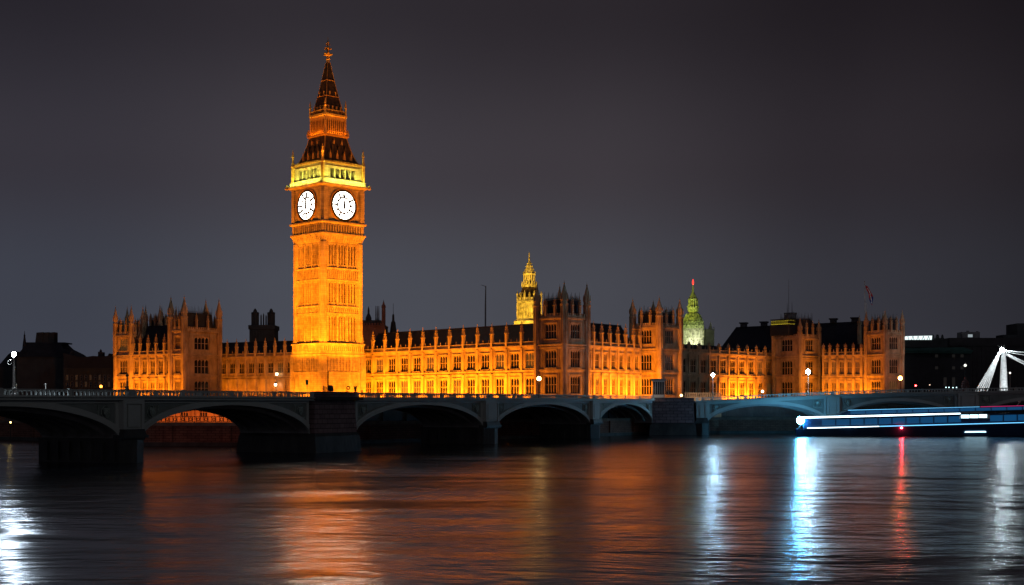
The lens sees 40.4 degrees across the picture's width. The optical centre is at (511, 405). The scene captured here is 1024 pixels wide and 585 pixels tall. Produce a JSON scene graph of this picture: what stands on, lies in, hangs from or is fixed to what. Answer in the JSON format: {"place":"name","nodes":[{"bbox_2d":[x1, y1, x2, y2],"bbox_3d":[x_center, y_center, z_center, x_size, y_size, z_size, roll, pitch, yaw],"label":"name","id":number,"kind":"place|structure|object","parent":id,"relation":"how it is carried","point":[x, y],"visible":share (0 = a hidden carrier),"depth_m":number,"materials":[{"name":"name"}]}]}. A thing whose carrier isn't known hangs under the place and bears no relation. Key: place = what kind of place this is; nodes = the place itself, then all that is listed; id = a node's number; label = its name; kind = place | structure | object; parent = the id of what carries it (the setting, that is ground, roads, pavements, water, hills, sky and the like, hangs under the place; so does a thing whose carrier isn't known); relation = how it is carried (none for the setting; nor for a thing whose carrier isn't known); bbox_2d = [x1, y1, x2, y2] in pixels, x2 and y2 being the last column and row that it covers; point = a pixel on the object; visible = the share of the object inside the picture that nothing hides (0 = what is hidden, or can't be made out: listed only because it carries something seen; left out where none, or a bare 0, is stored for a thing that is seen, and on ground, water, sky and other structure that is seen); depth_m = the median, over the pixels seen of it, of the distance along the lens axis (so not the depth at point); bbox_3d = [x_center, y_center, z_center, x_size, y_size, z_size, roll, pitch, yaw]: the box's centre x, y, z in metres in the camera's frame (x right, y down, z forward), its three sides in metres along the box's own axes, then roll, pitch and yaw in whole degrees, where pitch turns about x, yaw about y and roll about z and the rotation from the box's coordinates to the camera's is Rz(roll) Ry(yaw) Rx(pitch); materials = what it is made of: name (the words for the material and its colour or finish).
{"place":"outdoors","nodes":[
{"label":"outdoors","id":0,"kind":"place"},
{"bbox_2d":[0,351,18,394],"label":"terrace house","id":1,"kind":"structure","parent":0,"point":[6,375],"depth_m":440.00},
{"bbox_2d":[15,331,85,394],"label":"mansion block","id":2,"kind":"structure","parent":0,"point":[39,362],"depth_m":430.00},
{"bbox_2d":[63,349,112,395],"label":"office block","id":3,"kind":"structure","parent":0,"point":[89,372],"depth_m":420.00,"materials":[{"name":"brick"}]},
{"bbox_2d":[0,417,232,422],"bbox_3d":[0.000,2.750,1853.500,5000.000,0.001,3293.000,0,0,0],"label":"ground","id":4,"kind":"structure","parent":0,"point":[2,418],"depth_m":230.14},
{"bbox_2d":[113,305,145,395],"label":"pavilion tower","id":5,"kind":"structure","parent":4,"relation":"on","point":[122,354],"depth_m":376.73,"materials":[{"name":"stone"}]},
{"bbox_2d":[120,360,126,373],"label":"window","id":6,"kind":"structure","parent":5,"relation":"in","point":[123,363],"depth_m":376.57,"materials":[{"name":"glass"}]},
{"bbox_2d":[120,338,126,350],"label":"window","id":7,"kind":"structure","parent":5,"relation":"in","point":[123,341],"depth_m":376.57,"materials":[{"name":"glass"}]},
{"bbox_2d":[131,325,167,395],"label":"palace wing","id":8,"kind":"structure","parent":4,"relation":"on","point":[150,364],"depth_m":372.07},
{"bbox_2d":[144,306,177,331],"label":"pavilion tower","id":9,"kind":"structure","parent":4,"relation":"on","point":[158,320],"depth_m":379.73,"materials":[{"name":"stone"}]},
{"bbox_2d":[167,297,222,395],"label":"pavilion tower","id":10,"kind":"structure","parent":4,"relation":"on","point":[194,351],"depth_m":368.03,"materials":[{"name":"stone"}]},
{"bbox_2d":[175,359,179,373],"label":"window","id":11,"kind":"structure","parent":10,"relation":"in","point":[177,361],"depth_m":366.24,"materials":[{"name":"glass"}]},
{"bbox_2d":[195,381,208,395],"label":"window","id":12,"kind":"structure","parent":10,"relation":"in","point":[199,385],"depth_m":370.73,"materials":[{"name":"glass"}]},
{"bbox_2d":[195,359,208,373],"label":"window","id":13,"kind":"structure","parent":10,"relation":"in","point":[201,365],"depth_m":370.37,"materials":[{"name":"glass"}]},
{"bbox_2d":[195,337,208,349],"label":"window","id":14,"kind":"structure","parent":10,"relation":"in","point":[201,343],"depth_m":370.37,"materials":[{"name":"glass"}]},
{"bbox_2d":[158,416,231,421],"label":"terrace railing","id":15,"kind":"object","parent":4,"relation":"on","point":[199,420],"visible":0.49,"depth_m":209.06,"materials":[{"name":"brown stone"}]},
{"bbox_2d":[162,410,228,420],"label":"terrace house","id":16,"kind":"structure","parent":4,"relation":"on","point":[195,413],"depth_m":233.02,"materials":[{"name":"stone"}]},
{"bbox_2d":[285,41,370,396],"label":"clock tower","id":17,"kind":"structure","parent":4,"relation":"on","point":[327,188],"depth_m":346.16,"materials":[{"name":"stone"}]},
{"bbox_2d":[0,417,1004,445],"bbox_3d":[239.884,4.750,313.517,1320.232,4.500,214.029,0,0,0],"label":"embankment wall","id":18,"kind":"structure","parent":4,"relation":"on","point":[191,434],"depth_m":241.23,"materials":[{"name":"stone"}]},
{"bbox_2d":[366,403,1023,420],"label":"retaining wall","id":19,"kind":"structure","parent":4,"relation":"on","point":[752,411],"depth_m":306.75,"materials":[{"name":"stone"}]},
{"bbox_2d":[684,393,720,416],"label":"pale balustrade","id":20,"kind":"object","parent":4,"relation":"on","point":[700,397],"visible":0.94,"depth_m":304.80,"materials":[{"name":"stone"}]},
{"bbox_2d":[704,322,713,345],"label":"church steeple","id":21,"kind":"object","parent":4,"relation":"on","point":[709,335],"visible":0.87,"depth_m":453.80,"materials":[{"name":"grey stone"}]},
{"bbox_2d":[855,316,869,343],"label":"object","id":22,"kind":"structure","parent":4,"relation":"on","point":[860,332],"depth_m":383.90,"materials":[{"name":"stone"}]},
{"bbox_2d":[864,311,904,392],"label":"pavilion tower","id":23,"kind":"structure","parent":4,"relation":"on","point":[884,345],"depth_m":367.81,"materials":[{"name":"stone"}]},
{"bbox_2d":[864,281,872,314],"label":"flagpole","id":24,"kind":"object","parent":23,"relation":"on","point":[870,295],"visible":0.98,"depth_m":391.92,"materials":[{"name":"metal"}]},
{"bbox_2d":[871,381,879,392],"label":"window","id":25,"kind":"structure","parent":23,"relation":"in","point":[875,385],"depth_m":370.10,"materials":[{"name":"glass"}]},
{"bbox_2d":[871,359,879,373],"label":"window","id":26,"kind":"structure","parent":23,"relation":"in","point":[875,363],"depth_m":370.10,"materials":[{"name":"glass"}]},
{"bbox_2d":[871,337,879,349],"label":"window","id":27,"kind":"structure","parent":23,"relation":"in","point":[875,341],"depth_m":370.10,"materials":[{"name":"glass"}]},
{"bbox_2d":[890,380,897,392],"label":"window","id":28,"kind":"structure","parent":23,"relation":"in","point":[893,384],"depth_m":367.49,"materials":[{"name":"glass"}]},
{"bbox_2d":[890,359,897,373],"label":"window","id":29,"kind":"structure","parent":23,"relation":"in","point":[893,362],"depth_m":367.49,"materials":[{"name":"glass"}]},
{"bbox_2d":[890,336,897,348],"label":"window","id":30,"kind":"structure","parent":23,"relation":"in","point":[893,340],"depth_m":367.49,"materials":[{"name":"glass"}]},
{"bbox_2d":[904,334,972,391],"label":"riverside office","id":31,"kind":"structure","parent":4,"relation":"on","point":[935,363],"depth_m":500.00,"materials":[{"name":"black"}]},
{"bbox_2d":[944,323,1023,402],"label":"long office","id":32,"kind":"structure","parent":4,"relation":"on","point":[985,352],"depth_m":520.00,"materials":[{"name":"grey stone"}]},
{"bbox_2d":[975,345,1023,390],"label":"cable mast","id":33,"kind":"object","parent":4,"relation":"on","point":[987,376],"visible":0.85,"depth_m":344.65,"materials":[{"name":"white metal"}]},
{"bbox_2d":[222,338,292,396],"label":"palace wing","id":34,"kind":"structure","parent":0,"point":[255,365],"depth_m":384.74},
{"bbox_2d":[258,362,263,372],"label":"window","id":35,"kind":"structure","parent":34,"relation":"in","point":[260,364],"depth_m":383.53,"materials":[{"name":"glass"}]},
{"bbox_2d":[248,309,278,341],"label":"twin turret tower","id":36,"kind":"structure","parent":0,"point":[268,330],"depth_m":450.99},
{"bbox_2d":[363,300,387,348],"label":"turreted house","id":37,"kind":"structure","parent":0,"point":[375,326],"depth_m":405.00,"materials":[{"name":"stone"}]},
{"bbox_2d":[390,314,396,331],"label":"slender spire","id":38,"kind":"structure","parent":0,"point":[393,327],"depth_m":414.41,"materials":[{"name":"black metal"}]},
{"bbox_2d":[363,322,533,397],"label":"palace wing","id":39,"kind":"structure","parent":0,"point":[499,359],"depth_m":335.85,"materials":[{"name":"stone"}]},
{"bbox_2d":[366,359,370,372],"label":"window","id":40,"kind":"structure","parent":39,"relation":"in","point":[368,361],"depth_m":360.38,"materials":[{"name":"glass"}]},
{"bbox_2d":[376,380,382,395],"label":"window","id":41,"kind":"structure","parent":39,"relation":"in","point":[379,384],"depth_m":356.97,"materials":[{"name":"glass"}]},
{"bbox_2d":[376,358,382,372],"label":"window","id":42,"kind":"structure","parent":39,"relation":"in","point":[379,361],"depth_m":356.97,"materials":[{"name":"glass"}]},
{"bbox_2d":[388,380,394,392],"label":"window","id":43,"kind":"structure","parent":39,"relation":"in","point":[391,383],"depth_m":353.24,"materials":[{"name":"glass"}]},
{"bbox_2d":[388,358,394,371],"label":"window","id":44,"kind":"structure","parent":39,"relation":"in","point":[391,361],"depth_m":353.24,"materials":[{"name":"glass"}]},
{"bbox_2d":[401,380,407,395],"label":"window","id":45,"kind":"structure","parent":39,"relation":"in","point":[404,383],"depth_m":349.47,"materials":[{"name":"glass"}]},
{"bbox_2d":[401,357,407,371],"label":"window","id":46,"kind":"structure","parent":39,"relation":"in","point":[404,360],"depth_m":349.47,"materials":[{"name":"glass"}]},
{"bbox_2d":[414,380,420,392],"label":"window","id":47,"kind":"structure","parent":39,"relation":"in","point":[417,383],"depth_m":345.73,"materials":[{"name":"glass"}]},
{"bbox_2d":[414,357,420,371],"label":"window","id":48,"kind":"structure","parent":39,"relation":"in","point":[417,360],"depth_m":345.73,"materials":[{"name":"glass"}]},
{"bbox_2d":[427,379,433,392],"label":"window","id":49,"kind":"structure","parent":39,"relation":"in","point":[430,382],"depth_m":342.04,"materials":[{"name":"glass"}]},
{"bbox_2d":[427,356,433,370],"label":"window","id":50,"kind":"structure","parent":39,"relation":"in","point":[430,359],"depth_m":342.04,"materials":[{"name":"glass"}]},
{"bbox_2d":[440,379,446,392],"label":"window","id":51,"kind":"structure","parent":39,"relation":"in","point":[443,382],"depth_m":338.47,"materials":[{"name":"glass"}]},
{"bbox_2d":[440,356,446,370],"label":"window","id":52,"kind":"structure","parent":39,"relation":"in","point":[443,359],"depth_m":338.47,"materials":[{"name":"glass"}]},
{"bbox_2d":[453,379,460,392],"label":"window","id":53,"kind":"structure","parent":39,"relation":"in","point":[456,382],"depth_m":334.60,"materials":[{"name":"glass"}]},
{"bbox_2d":[453,355,460,370],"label":"window","id":54,"kind":"structure","parent":39,"relation":"in","point":[456,358],"depth_m":334.60,"materials":[{"name":"glass"}]},
{"bbox_2d":[467,378,474,394],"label":"window","id":55,"kind":"structure","parent":39,"relation":"in","point":[470,382],"depth_m":330.95,"materials":[{"name":"glass"}]},
{"bbox_2d":[467,354,474,369],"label":"window","id":56,"kind":"structure","parent":39,"relation":"in","point":[470,358],"depth_m":330.95,"materials":[{"name":"glass"}]},
{"bbox_2d":[481,378,488,394],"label":"window","id":57,"kind":"structure","parent":39,"relation":"in","point":[484,381],"depth_m":327.25,"materials":[{"name":"glass"}]},
{"bbox_2d":[481,354,488,369],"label":"window","id":58,"kind":"structure","parent":39,"relation":"in","point":[484,357],"depth_m":327.25,"materials":[{"name":"glass"}]},
{"bbox_2d":[496,378,503,393],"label":"window","id":59,"kind":"structure","parent":39,"relation":"in","point":[499,381],"depth_m":323.52,"materials":[{"name":"glass"}]},
{"bbox_2d":[496,353,503,368],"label":"window","id":60,"kind":"structure","parent":39,"relation":"in","point":[499,356],"depth_m":323.52,"materials":[{"name":"glass"}]},
{"bbox_2d":[511,378,518,393],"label":"window","id":61,"kind":"structure","parent":39,"relation":"in","point":[514,381],"depth_m":319.75,"materials":[{"name":"glass"}]},
{"bbox_2d":[511,353,518,368],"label":"window","id":62,"kind":"structure","parent":39,"relation":"in","point":[514,356],"depth_m":319.75,"materials":[{"name":"glass"}]},
{"bbox_2d":[526,377,533,393],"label":"window","id":63,"kind":"structure","parent":39,"relation":"in","point":[529,380],"depth_m":316.10,"materials":[{"name":"glass"}]},
{"bbox_2d":[526,352,533,368],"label":"window","id":64,"kind":"structure","parent":39,"relation":"in","point":[529,355],"depth_m":316.10,"materials":[{"name":"glass"}]},
{"bbox_2d":[0,433,1023,584],"bbox_3d":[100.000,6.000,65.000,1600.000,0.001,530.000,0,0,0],"label":"river water","id":65,"kind":"structure","parent":0,"point":[753,509],"depth_m":77.56,"materials":[{"name":"black liquid"}]},
{"bbox_2d":[0,387,1023,462],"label":"road bridge","id":66,"kind":"structure","parent":65,"relation":"in","point":[87,426],"depth_m":183.03,"materials":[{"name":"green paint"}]},
{"bbox_2d":[7,351,15,394],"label":"street lamp","id":67,"kind":"object","parent":66,"relation":"on","point":[13,359],"visible":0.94,"depth_m":134.17,"materials":[{"name":"metal"}]},
{"bbox_2d":[651,379,665,397],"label":"kiosk","id":68,"kind":"object","parent":66,"relation":"on","point":[658,386],"visible":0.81,"depth_m":289.51,"materials":[{"name":"grey metal"}]},
{"bbox_2d":[653,382,663,393],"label":"kiosk window","id":69,"kind":"structure","parent":68,"relation":"in","point":[660,384],"depth_m":289.50,"materials":[{"name":"black glass"}]},
{"bbox_2d":[960,363,969,390],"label":"street lamp","id":70,"kind":"object","parent":66,"relation":"on","point":[965,383],"visible":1,"depth_m":286.99,"materials":[{"name":"black metal"}]},
{"bbox_2d":[795,400,1023,435],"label":"river boat","id":71,"kind":"object","parent":65,"relation":"on","point":[951,424],"visible":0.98,"depth_m":273.97,"materials":[{"name":"blue paint"}]},
{"bbox_2d":[0,0,1023,362],"label":"sky","id":72,"kind":"structure","parent":0,"point":[773,157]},
{"bbox_2d":[514,252,541,324],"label":"lantern tower","id":73,"kind":"structure","parent":0,"point":[525,303],"depth_m":422.67,"materials":[{"name":"stone"}]},
{"bbox_2d":[533,283,590,397],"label":"pavilion tower","id":74,"kind":"structure","parent":0,"point":[561,333],"depth_m":309.97,"materials":[{"name":"stone"}]},
{"bbox_2d":[545,376,555,393],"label":"window","id":75,"kind":"structure","parent":74,"relation":"in","point":[550,381],"depth_m":309.76,"materials":[{"name":"glass"}]},
{"bbox_2d":[545,350,555,367],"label":"window","id":76,"kind":"structure","parent":74,"relation":"in","point":[550,355],"depth_m":309.76,"materials":[{"name":"glass"}]},
{"bbox_2d":[545,323,555,338],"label":"window","id":77,"kind":"structure","parent":74,"relation":"in","point":[550,329],"depth_m":309.76,"materials":[{"name":"glass"}]},
{"bbox_2d":[571,376,579,393],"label":"window","id":78,"kind":"structure","parent":74,"relation":"in","point":[575,380],"depth_m":309.68,"materials":[{"name":"glass"}]},
{"bbox_2d":[571,350,579,367],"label":"window","id":79,"kind":"structure","parent":74,"relation":"in","point":[575,354],"depth_m":309.68,"materials":[{"name":"glass"}]},
{"bbox_2d":[571,323,579,338],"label":"window","id":80,"kind":"structure","parent":74,"relation":"in","point":[575,328],"depth_m":309.68,"materials":[{"name":"glass"}]},
{"bbox_2d":[590,321,641,398],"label":"palace wing","id":81,"kind":"structure","parent":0,"point":[615,360],"depth_m":324.54,"materials":[{"name":"stone"}]},
{"bbox_2d":[595,377,598,394],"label":"window","id":82,"kind":"structure","parent":81,"relation":"in","point":[596,378],"depth_m":318.43,"materials":[{"name":"glass"}]},
{"bbox_2d":[627,378,630,394],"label":"window","id":83,"kind":"structure","parent":81,"relation":"in","point":[628,379],"depth_m":329.26,"materials":[{"name":"glass"}]},
{"bbox_2d":[629,298,683,398],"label":"pavilion tower","id":84,"kind":"structure","parent":0,"point":[662,345],"depth_m":334.14,"materials":[{"name":"stone"}]},
{"bbox_2d":[641,329,650,343],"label":"window","id":85,"kind":"structure","parent":84,"relation":"in","point":[646,334],"depth_m":333.87,"materials":[{"name":"glass"}]},
{"bbox_2d":[642,378,650,394],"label":"window","id":86,"kind":"structure","parent":84,"relation":"in","point":[646,382],"depth_m":333.87,"materials":[{"name":"glass"}]},
{"bbox_2d":[642,354,650,370],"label":"window","id":87,"kind":"structure","parent":84,"relation":"in","point":[646,358],"depth_m":333.87,"materials":[{"name":"glass"}]},
{"bbox_2d":[665,378,672,394],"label":"window","id":88,"kind":"structure","parent":84,"relation":"in","point":[669,381],"depth_m":334.16,"materials":[{"name":"glass"}]},
{"bbox_2d":[665,354,672,370],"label":"window","id":89,"kind":"structure","parent":84,"relation":"in","point":[668,357],"depth_m":334.20,"materials":[{"name":"glass"}]},
{"bbox_2d":[665,329,672,343],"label":"window","id":90,"kind":"structure","parent":84,"relation":"in","point":[668,333],"depth_m":334.11,"materials":[{"name":"glass"}]},
{"bbox_2d":[683,280,703,344],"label":"spired tower","id":91,"kind":"structure","parent":0,"point":[693,327],"depth_m":437.77,"materials":[{"name":"stone"}]},
{"bbox_2d":[683,341,771,398],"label":"palace wing","id":92,"kind":"structure","parent":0,"point":[737,370],"depth_m":369.43,"materials":[{"name":"stone"}]},
{"bbox_2d":[691,358,695,372],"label":"window","id":93,"kind":"structure","parent":92,"relation":"in","point":[693,360],"depth_m":357.75,"materials":[{"name":"glass"}]},
{"bbox_2d":[701,359,705,372],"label":"window","id":94,"kind":"structure","parent":92,"relation":"in","point":[703,361],"depth_m":361.26,"materials":[{"name":"glass"}]},
{"bbox_2d":[711,359,715,372],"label":"window","id":95,"kind":"structure","parent":92,"relation":"in","point":[713,361],"depth_m":364.81,"materials":[{"name":"glass"}]},
{"bbox_2d":[720,381,725,395],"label":"window","id":96,"kind":"structure","parent":92,"relation":"in","point":[722,383],"depth_m":368.30,"materials":[{"name":"glass"}]},
{"bbox_2d":[720,360,725,373],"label":"window","id":97,"kind":"structure","parent":92,"relation":"in","point":[722,362],"depth_m":368.30,"materials":[{"name":"glass"}]},
{"bbox_2d":[730,381,734,395],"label":"window","id":98,"kind":"structure","parent":92,"relation":"in","point":[732,384],"depth_m":371.91,"materials":[{"name":"glass"}]},
{"bbox_2d":[730,360,734,373],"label":"window","id":99,"kind":"structure","parent":92,"relation":"in","point":[732,362],"depth_m":371.91,"materials":[{"name":"glass"}]},
{"bbox_2d":[739,382,743,395],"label":"window","id":100,"kind":"structure","parent":92,"relation":"in","point":[741,384],"depth_m":375.47,"materials":[{"name":"glass"}]},
{"bbox_2d":[723,317,858,391],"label":"great hall roof","id":101,"kind":"structure","parent":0,"point":[833,332],"depth_m":399.62,"materials":[{"name":"stone"}]},
{"bbox_2d":[784,309,796,318],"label":"rooftop plant","id":102,"kind":"object","parent":101,"relation":"on","point":[787,315],"visible":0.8,"depth_m":396.52,"materials":[{"name":"grey stone"}]},
{"bbox_2d":[771,312,820,396],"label":"pavilion tower","id":103,"kind":"structure","parent":0,"point":[796,355],"depth_m":381.43,"materials":[{"name":"stone"}]},
{"bbox_2d":[782,381,791,395],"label":"window","id":104,"kind":"structure","parent":103,"relation":"in","point":[786,385],"depth_m":381.76,"materials":[{"name":"glass"}]},
{"bbox_2d":[782,361,791,374],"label":"window","id":105,"kind":"structure","parent":103,"relation":"in","point":[786,365],"depth_m":381.62,"materials":[{"name":"glass"}]},
{"bbox_2d":[782,339,791,351],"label":"window","id":106,"kind":"structure","parent":103,"relation":"in","point":[786,344],"depth_m":381.71,"materials":[{"name":"glass"}]},
{"bbox_2d":[770,318,805,335],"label":"lit cresting","id":107,"kind":"object","parent":103,"relation":"on","point":[784,327],"visible":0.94,"depth_m":380.45,"materials":[{"name":"black metal"}]},
{"bbox_2d":[806,381,812,395],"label":"window","id":108,"kind":"structure","parent":103,"relation":"in","point":[810,382],"depth_m":381.20,"materials":[{"name":"glass"}]},
{"bbox_2d":[806,360,812,374],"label":"window","id":109,"kind":"structure","parent":103,"relation":"in","point":[809,364],"depth_m":381.20,"materials":[{"name":"glass"}]},
{"bbox_2d":[806,339,812,351],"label":"window","id":110,"kind":"structure","parent":103,"relation":"in","point":[809,343],"depth_m":381.20,"materials":[{"name":"glass"}]},
{"bbox_2d":[822,343,863,394],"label":"palace wing","id":111,"kind":"structure","parent":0,"point":[842,367],"depth_m":376.89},
{"bbox_2d":[839,361,843,374],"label":"window","id":112,"kind":"structure","parent":111,"relation":"in","point":[841,363],"depth_m":377.13,"materials":[{"name":"glass"}]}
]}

